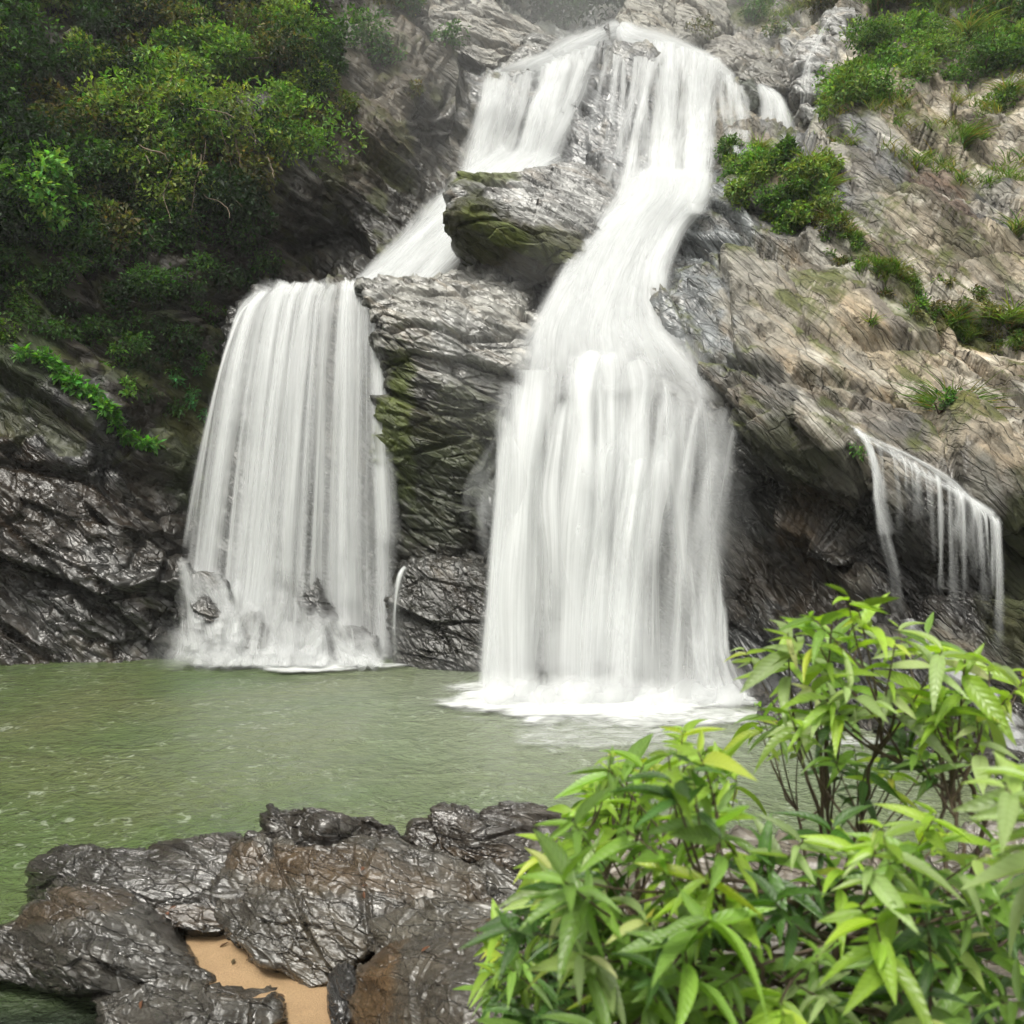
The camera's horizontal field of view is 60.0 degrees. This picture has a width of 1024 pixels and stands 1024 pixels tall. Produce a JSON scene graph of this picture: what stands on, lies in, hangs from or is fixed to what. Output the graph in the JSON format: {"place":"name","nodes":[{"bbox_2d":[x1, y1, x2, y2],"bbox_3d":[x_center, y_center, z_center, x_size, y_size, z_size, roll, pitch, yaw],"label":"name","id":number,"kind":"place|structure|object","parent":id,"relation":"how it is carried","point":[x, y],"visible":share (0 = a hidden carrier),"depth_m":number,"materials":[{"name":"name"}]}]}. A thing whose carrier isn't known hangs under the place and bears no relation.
{"place":"outdoors","nodes":[
{"label":"outdoors","id":0,"kind":"place"},
{"bbox_2d":[0,0,459,665],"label":"cliff","id":1,"kind":"structure","parent":0,"point":[106,542],"depth_m":22.82,"materials":[{"name":"grey stone"}]},
{"bbox_2d":[0,279,41,345],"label":"creeper","id":2,"kind":"object","parent":1,"relation":"attached to","point":[3,337],"visible":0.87,"depth_m":21.85,"materials":[{"name":"green plant"}]},
{"bbox_2d":[0,112,99,248],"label":"bush","id":3,"kind":"object","parent":1,"relation":"on","point":[55,168],"visible":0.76,"depth_m":22.50,"materials":[{"name":"green plant"}]},
{"bbox_2d":[9,342,165,456],"bbox_3d":[-10.321,-2.732,21.737,3.534,2.682,1.344,0,0,-32],"label":"creeper","id":4,"kind":"object","parent":1,"relation":"attached to","point":[92,393],"visible":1,"depth_m":21.53,"materials":[{"name":"green plant"}]},
{"bbox_2d":[58,218,132,318],"bbox_3d":[-11.003,-6.427,23.346,1.865,2.569,1.500,0,0,0],"label":"bush","id":5,"kind":"object","parent":1,"relation":"on","point":[88,233],"visible":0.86,"depth_m":23.22,"materials":[{"name":"green plant"}]},
{"bbox_2d":[0,193,285,420],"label":"creeper","id":6,"kind":"object","parent":1,"relation":"attached to","point":[152,280],"visible":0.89,"depth_m":23.55,"materials":[{"name":"green plant"}]},
{"bbox_2d":[99,327,209,423],"bbox_3d":[-9.606,-3.665,23.649,1.672,2.484,2.948,0,0,28],"label":"creeper","id":7,"kind":"object","parent":1,"relation":"attached to","point":[190,392],"visible":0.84,"depth_m":23.82,"materials":[{"name":"green plant"}]},
{"bbox_2d":[86,76,285,244],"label":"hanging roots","id":8,"kind":"object","parent":1,"relation":"hanging from","point":[200,158],"visible":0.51,"depth_m":24.95,"materials":[{"name":"plant"}]},
{"bbox_2d":[173,568,240,643],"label":"stone","id":9,"kind":"object","parent":1,"relation":"on","point":[213,594],"visible":0.98,"depth_m":20.59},
{"bbox_2d":[0,0,427,260],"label":"undergrowth","id":10,"kind":"object","parent":1,"relation":"on","point":[112,110],"visible":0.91,"depth_m":25.36,"materials":[{"name":"green plant"}]},
{"bbox_2d":[149,7,327,106],"bbox_3d":[-8.770,-14.637,28.466,5.364,3.287,3.334,0,0,-29],"label":"bush","id":11,"kind":"object","parent":1,"relation":"on","point":[185,32],"visible":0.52,"depth_m":27.91,"materials":[{"name":"green plant"}]},
{"bbox_2d":[253,89,361,160],"bbox_3d":[-6.545,-12.051,27.735,2.077,3.168,4.003,0,0,42],"label":"bush","id":12,"kind":"object","parent":1,"relation":"on","point":[351,104],"visible":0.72,"depth_m":28.00,"materials":[{"name":"green plant"}]},
{"bbox_2d":[313,17,426,98],"bbox_3d":[-5.018,-15.420,30.587,4.271,2.956,1.848,0,0,0],"label":"bush","id":13,"kind":"object","parent":1,"relation":"on","point":[386,50],"visible":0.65,"depth_m":30.38,"materials":[{"name":"green plant"}]},
{"bbox_2d":[184,935,330,1023],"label":"sand","id":14,"kind":"structure","parent":0,"point":[305,1004],"depth_m":6.27,"materials":[{"name":"beige sand"}]},
{"bbox_2d":[0,882,216,998],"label":"foreground rock","id":15,"kind":"object","parent":14,"relation":"on","point":[80,940],"visible":0.89,"depth_m":6.29,"materials":[{"name":"grey stone"}]},
{"bbox_2d":[23,831,245,936],"bbox_3d":[-3.054,3.446,7.843,2.660,1.378,1.627,0,0,34],"label":"foreground rock","id":16,"kind":"object","parent":14,"relation":"on","point":[162,877],"visible":0.7,"depth_m":7.30,"materials":[{"name":"grey stone"}]},
{"bbox_2d":[90,972,287,1023],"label":"foreground rock","id":17,"kind":"object","parent":14,"relation":"on","point":[182,999],"visible":0.99,"depth_m":5.74,"materials":[{"name":"grey stone"}]},
{"bbox_2d":[326,962,355,1023],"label":"foreground rock","id":18,"kind":"object","parent":14,"relation":"on","point":[341,979],"visible":0.86,"depth_m":5.69,"materials":[{"name":"grey stone"}]},
{"bbox_2d":[210,830,529,987],"bbox_3d":[-1.026,3.337,7.142,3.109,1.506,2.239,0,0,0],"label":"foreground rock","id":19,"kind":"object","parent":14,"relation":"on","point":[299,914],"visible":0.72,"depth_m":6.56,"materials":[{"name":"grey stone"}]},
{"bbox_2d":[346,916,574,1023],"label":"foreground rock","id":20,"kind":"object","parent":14,"relation":"on","point":[406,981],"visible":0.66,"depth_m":5.12,"materials":[{"name":"stone"}]},
{"bbox_2d":[363,896,523,955],"bbox_3d":[-0.450,2.997,6.135,1.133,0.855,1.301,0,0,0],"label":"foreground rock","id":21,"kind":"object","parent":20,"relation":"on","point":[425,915],"visible":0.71,"depth_m":5.85,"materials":[{"name":"grey stone"}]},
{"bbox_2d":[183,282,385,668],"bbox_3d":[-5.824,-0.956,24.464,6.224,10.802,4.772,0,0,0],"label":"waterfall","id":22,"kind":"structure","parent":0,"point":[304,523],"depth_m":23.57,"materials":[{"name":"white liquid"}]},
{"bbox_2d":[0,650,1023,1023],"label":"water","id":23,"kind":"structure","parent":0,"point":[146,754],"depth_m":12.74,"materials":[{"name":"green liquid"}]},
{"bbox_2d":[220,610,281,662],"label":"stone","id":24,"kind":"object","parent":23,"relation":"in","point":[251,622],"visible":0.77,"depth_m":20.42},
{"bbox_2d":[260,619,305,657],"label":"waterfall","id":25,"kind":"structure","parent":23,"relation":"in","point":[288,639],"depth_m":20.89,"materials":[{"name":"white liquid"}]},
{"bbox_2d":[209,655,403,671],"bbox_3d":[-4.800,3.424,19.800,8.000,0.052,4.400,0,0,0],"label":"foam","id":26,"kind":"object","parent":23,"relation":"on","point":[297,664],"visible":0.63,"depth_m":19.85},
{"bbox_2d":[229,803,400,846],"bbox_3d":[-1.537,3.044,7.710,1.549,1.315,1.307,0,0,29],"label":"foreground rock","id":27,"kind":"object","parent":23,"relation":"in","point":[308,826],"visible":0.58,"depth_m":7.17,"materials":[{"name":"grey stone"}]},
{"bbox_2d":[285,552,345,653],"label":"stone","id":28,"kind":"object","parent":23,"relation":"in","point":[316,591],"visible":1,"depth_m":20.97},
{"bbox_2d":[326,617,380,665],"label":"stone","id":29,"kind":"object","parent":23,"relation":"in","point":[363,638],"visible":0.92,"depth_m":20.59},
{"bbox_2d":[383,553,506,671],"bbox_3d":[-1.564,2.395,20.948,2.926,2.824,3.299,0,0,0],"label":"rock","id":30,"kind":"object","parent":23,"relation":"in","point":[441,619],"visible":0.93,"depth_m":20.13,"materials":[{"name":"grey stone"}]},
{"bbox_2d":[354,260,544,658],"bbox_3d":[-1.595,-1.337,22.670,5.032,10.810,4.756,0,0,0],"label":"rock outcrop","id":31,"kind":"object","parent":23,"relation":"in","point":[454,351],"visible":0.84,"depth_m":21.31,"materials":[{"name":"grey stone"}]},
{"bbox_2d":[442,161,621,294],"bbox_3d":[0.794,-8.000,24.521,4.549,4.790,6.370,0,0,19],"label":"boulder","id":32,"kind":"object","parent":31,"relation":"on","point":[541,225],"visible":0.97,"depth_m":22.35,"materials":[{"name":"grey stone"}]},
{"bbox_2d":[401,800,587,871],"bbox_3d":[-0.130,3.030,7.586,1.636,1.222,1.492,0,0,0],"label":"foreground rock","id":33,"kind":"object","parent":23,"relation":"in","point":[465,833],"visible":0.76,"depth_m":7.13,"materials":[{"name":"grey stone"}]},
{"bbox_2d":[440,682,757,736],"bbox_3d":[1.500,3.413,15.250,10.000,0.075,7.500,0,0,0],"label":"foam","id":34,"kind":"object","parent":23,"relation":"on","point":[627,711],"visible":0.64,"depth_m":15.58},
{"bbox_2d":[747,684,851,724],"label":"rock","id":35,"kind":"object","parent":23,"relation":"in","point":[758,692],"visible":0.25,"depth_m":15.29,"materials":[{"name":"grey stone"}]},
{"bbox_2d":[871,698,992,757],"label":"rock","id":36,"kind":"object","parent":23,"relation":"in","point":[886,725],"visible":0.03,"depth_m":13.11,"materials":[{"name":"grey stone"}]},
{"bbox_2d":[963,720,1023,784],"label":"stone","id":37,"kind":"object","parent":23,"relation":"in","point":[1017,730],"visible":0.18,"depth_m":12.31,"materials":[{"name":"grey stone"}]},
{"bbox_2d":[284,23,749,687],"bbox_3d":[0.484,-7.065,26.643,14.151,26.617,18.920,0,0,22],"label":"rock face","id":38,"kind":"object","parent":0,"point":[600,133],"visible":0.25,"depth_m":20.41},
{"bbox_2d":[394,566,404,614],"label":"waterfall","id":39,"kind":"structure","parent":38,"relation":"on","point":[399,576],"depth_m":19.76,"materials":[{"name":"liquid"}]},
{"bbox_2d":[430,18,471,49],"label":"bush","id":40,"kind":"object","parent":38,"relation":"on","point":[444,34],"visible":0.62,"depth_m":31.01,"materials":[{"name":"green plant"}]},
{"bbox_2d":[418,0,547,71],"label":"rock ledge","id":41,"kind":"object","parent":38,"relation":"on","point":[497,34],"visible":0.68,"depth_m":32.85,"materials":[{"name":"grey stone"}]},
{"bbox_2d":[365,21,619,279],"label":"waterfall","id":42,"kind":"structure","parent":38,"relation":"on","point":[420,252],"depth_m":27.86,"materials":[{"name":"liquid"}]},
{"bbox_2d":[498,32,562,79],"bbox_3d":[0.793,-16.550,32.667,3.066,2.579,2.280,0,0,-35],"label":"rock ledge","id":43,"kind":"object","parent":38,"relation":"on","point":[534,44],"visible":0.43,"depth_m":31.98,"materials":[{"name":"grey stone"}]},
{"bbox_2d":[489,22,738,707],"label":"waterfall","id":44,"kind":"structure","parent":38,"relation":"on","point":[620,277],"depth_m":17.36,"materials":[{"name":"liquid"}]},
{"bbox_2d":[500,0,621,66],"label":"hillside","id":45,"kind":"structure","parent":0,"point":[561,33],"depth_m":40.06,"materials":[{"name":"grey stone"}]},
{"bbox_2d":[504,0,624,29],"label":"woodland","id":46,"kind":"object","parent":45,"relation":"on","point":[577,6],"visible":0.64,"depth_m":40.69,"materials":[{"name":"green plant"}]},
{"bbox_2d":[591,820,1023,1023],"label":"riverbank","id":47,"kind":"structure","parent":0,"point":[786,846],"depth_m":6.34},
{"bbox_2d":[452,719,766,1022],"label":"leafy shrub","id":48,"kind":"object","parent":47,"relation":"on","point":[611,814],"visible":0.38,"depth_m":2.97,"materials":[{"name":"green plant"}]},
{"bbox_2d":[458,728,1023,1023],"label":"leafy shrub","id":49,"kind":"object","parent":47,"relation":"on","point":[881,944],"visible":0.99,"depth_m":2.35,"materials":[{"name":"green plant"}]},
{"bbox_2d":[723,584,1023,1004],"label":"leafy shrub","id":50,"kind":"object","parent":47,"relation":"on","point":[930,722],"visible":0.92,"depth_m":2.99,"materials":[{"name":"green plant"}]},
{"bbox_2d":[952,751,1023,960],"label":"leafy shrub","id":51,"kind":"object","parent":47,"relation":"on","point":[1003,806],"visible":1,"depth_m":1.94,"materials":[{"name":"green plant"}]},
{"bbox_2d":[625,0,1023,730],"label":"cliff","id":52,"kind":"structure","parent":0,"point":[797,362],"depth_m":17.99,"materials":[{"name":"grey stone"}]},
{"bbox_2d":[615,0,676,41],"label":"rock block","id":53,"kind":"object","parent":52,"relation":"on","point":[658,14],"visible":0.58,"depth_m":32.96,"materials":[{"name":"grey stone"}]},
{"bbox_2d":[673,0,733,49],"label":"rock block","id":54,"kind":"object","parent":52,"relation":"on","point":[689,10],"visible":0.63,"depth_m":33.05,"materials":[{"name":"grey stone"}]},
{"bbox_2d":[684,0,787,38],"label":"bush","id":55,"kind":"object","parent":52,"relation":"on","point":[750,11],"visible":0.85,"depth_m":32.78,"materials":[{"name":"green plant"}]},
{"bbox_2d":[701,32,771,75],"bbox_3d":[8.116,-16.549,32.815,2.828,2.430,3.479,0,0,0],"label":"rock block","id":56,"kind":"object","parent":52,"relation":"on","point":[730,54],"visible":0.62,"depth_m":31.76,"materials":[{"name":"grey stone"}]},
{"bbox_2d":[730,76,765,113],"bbox_3d":[8.189,-14.620,31.749,1.422,1.937,3.155,0,0,0],"label":"rock block","id":57,"kind":"object","parent":52,"relation":"on","point":[750,94],"visible":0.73,"depth_m":30.45,"materials":[{"name":"grey stone"}]},
{"bbox_2d":[746,130,778,150],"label":"grass tuft","id":58,"kind":"object","parent":52,"relation":"on","point":[766,144],"visible":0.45,"depth_m":23.65,"materials":[{"name":"green plant"}]},
{"bbox_2d":[735,56,791,102],"bbox_3d":[9.132,-15.378,31.877,2.667,1.949,3.274,0,0,0],"label":"rock block","id":59,"kind":"object","parent":52,"relation":"on","point":[771,76],"visible":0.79,"depth_m":30.90,"materials":[{"name":"grey stone"}]},
{"bbox_2d":[760,86,788,124],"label":"waterfall","id":60,"kind":"structure","parent":52,"relation":"on","point":[781,106],"depth_m":29.03,"materials":[{"name":"liquid"}]},
{"bbox_2d":[713,132,849,235],"bbox_3d":[6.766,-8.534,23.031,3.330,4.161,5.039,0,0,0],"label":"bush","id":61,"kind":"object","parent":52,"relation":"on","point":[754,164],"visible":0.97,"depth_m":21.34,"materials":[{"name":"green plant"}]},
{"bbox_2d":[772,109,794,125],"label":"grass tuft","id":62,"kind":"object","parent":52,"relation":"on","point":[790,120],"visible":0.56,"depth_m":30.41,"materials":[{"name":"plant"}]},
{"bbox_2d":[790,102,819,127],"bbox_3d":[10.236,-13.048,29.526,1.773,1.457,3.028,0,0,0],"label":"rock block","id":63,"kind":"object","parent":52,"relation":"on","point":[804,115],"visible":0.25,"depth_m":28.88,"materials":[{"name":"grey stone"}]},
{"bbox_2d":[787,73,828,112],"bbox_3d":[10.302,-14.422,30.410,1.906,1.736,2.991,0,0,0],"label":"rock block","id":64,"kind":"object","parent":52,"relation":"on","point":[801,90],"visible":0.52,"depth_m":29.52,"materials":[{"name":"grey stone"}]},
{"bbox_2d":[784,143,837,168],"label":"grass tuft","id":65,"kind":"object","parent":52,"relation":"on","point":[818,158],"visible":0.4,"depth_m":21.23,"materials":[{"name":"green plant"}]},
{"bbox_2d":[787,29,846,81],"bbox_3d":[10.945,-16.000,31.297,2.287,2.737,3.603,0,0,22],"label":"rock block","id":66,"kind":"object","parent":52,"relation":"on","point":[809,54],"visible":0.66,"depth_m":30.24,"materials":[{"name":"grey stone"}]},
{"bbox_2d":[816,6,866,34],"bbox_3d":[12.078,-17.657,32.515,2.173,2.215,3.336,0,0,0],"label":"rock block","id":67,"kind":"object","parent":52,"relation":"on","point":[833,20],"visible":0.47,"depth_m":31.26,"materials":[{"name":"grey stone"}]},
{"bbox_2d":[828,161,859,189],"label":"grass tuft","id":68,"kind":"object","parent":52,"relation":"on","point":[836,180],"visible":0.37,"depth_m":21.70,"materials":[{"name":"green plant"}]},
{"bbox_2d":[847,441,871,461],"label":"creeper","id":69,"kind":"object","parent":52,"relation":"attached to","point":[859,452],"visible":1,"depth_m":15.67,"materials":[{"name":"green plant"}]},
{"bbox_2d":[809,210,936,325],"bbox_3d":[7.831,-5.540,19.828,1.147,3.488,3.557,0,0,-30],"label":"shrub","id":70,"kind":"object","parent":52,"relation":"on","point":[841,223],"visible":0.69,"depth_m":20.04,"materials":[{"name":"green plant"}]},
{"bbox_2d":[859,308,890,327],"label":"grass tuft","id":71,"kind":"object","parent":52,"relation":"on","point":[870,320],"visible":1,"depth_m":18.14,"materials":[{"name":"green plant"}]},
{"bbox_2d":[857,0,895,13],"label":"grass tuft","id":72,"kind":"object","parent":52,"relation":"on","point":[878,5],"visible":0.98,"depth_m":30.98,"materials":[{"name":"green plant"}]},
{"bbox_2d":[736,0,1023,21],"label":"undergrowth","id":73,"kind":"object","parent":52,"relation":"on","point":[832,2],"visible":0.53,"depth_m":31.06,"materials":[{"name":"green plant"}]},
{"bbox_2d":[759,0,1018,41],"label":"grass","id":74,"kind":"structure","parent":52,"relation":"on","point":[941,11],"depth_m":30.33,"materials":[{"name":"green plant"}]},
{"bbox_2d":[811,0,1023,121],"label":"bush","id":75,"kind":"object","parent":52,"relation":"on","point":[849,82],"visible":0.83,"depth_m":26.01,"materials":[{"name":"green plant"}]},
{"bbox_2d":[814,65,1023,187],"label":"grass","id":76,"kind":"structure","parent":52,"relation":"on","point":[958,100],"depth_m":23.00,"materials":[{"name":"green plant"}]},
{"bbox_2d":[907,153,936,171],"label":"grass tuft","id":77,"kind":"object","parent":52,"relation":"on","point":[917,166],"visible":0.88,"depth_m":22.28,"materials":[{"name":"green plant"}]},
{"bbox_2d":[861,433,995,528],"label":"waterfall","id":78,"kind":"structure","parent":52,"relation":"on","point":[969,499],"depth_m":14.51,"materials":[{"name":"liquid"}]},
{"bbox_2d":[931,385,962,413],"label":"fern","id":79,"kind":"object","parent":52,"relation":"on","point":[945,402],"visible":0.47,"depth_m":16.13,"materials":[{"name":"green plant"}]},
{"bbox_2d":[883,363,1021,411],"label":"grass tuft","id":80,"kind":"object","parent":52,"relation":"on","point":[925,398],"visible":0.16,"depth_m":16.66,"materials":[{"name":"green plant"}]},
{"bbox_2d":[940,295,987,325],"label":"grass tuft","id":81,"kind":"object","parent":52,"relation":"on","point":[964,318],"visible":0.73,"depth_m":18.52,"materials":[{"name":"green plant"}]},
{"bbox_2d":[946,162,981,185],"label":"grass tuft","id":82,"kind":"object","parent":52,"relation":"on","point":[962,178],"visible":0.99,"depth_m":21.68,"materials":[{"name":"green plant"}]},
{"bbox_2d":[905,265,1023,355],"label":"weeds","id":83,"kind":"object","parent":52,"relation":"on","point":[935,307],"visible":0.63,"depth_m":18.51,"materials":[{"name":"green plant"}]},
{"bbox_2d":[936,114,1002,147],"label":"grass tuft","id":84,"kind":"object","parent":52,"relation":"on","point":[968,139],"visible":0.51,"depth_m":23.45,"materials":[{"name":"green plant"}]},
{"bbox_2d":[929,0,1023,46],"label":"grass tuft","id":85,"kind":"object","parent":52,"relation":"on","point":[968,27],"visible":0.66,"depth_m":27.31,"materials":[{"name":"green plant"}]},
{"bbox_2d":[959,285,1023,334],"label":"grass tuft","id":86,"kind":"object","parent":52,"relation":"on","point":[1010,318],"visible":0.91,"depth_m":18.08,"materials":[{"name":"green plant"}]},
{"bbox_2d":[975,63,1023,97],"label":"grass tuft","id":87,"kind":"object","parent":52,"relation":"on","point":[1020,85],"visible":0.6,"depth_m":24.39,"materials":[{"name":"green plant"}]},
{"bbox_2d":[977,84,1022,137],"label":"bush","id":88,"kind":"object","parent":52,"relation":"on","point":[999,96],"visible":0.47,"depth_m":24.21,"materials":[{"name":"green plant"}]},
{"bbox_2d":[992,207,1023,237],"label":"grass tuft","id":89,"kind":"object","parent":52,"relation":"on","point":[1017,228],"visible":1,"depth_m":20.14,"materials":[{"name":"green plant"}]},
{"bbox_2d":[808,199,1023,352],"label":"grass","id":90,"kind":"structure","parent":0,"point":[969,331],"depth_m":18.71,"materials":[{"name":"green plant"}]},
{"bbox_2d":[954,671,1010,744],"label":"waterfall","id":91,"kind":"structure","parent":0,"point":[1005,736],"depth_m":12.64,"materials":[{"name":"liquid"}]}
]}

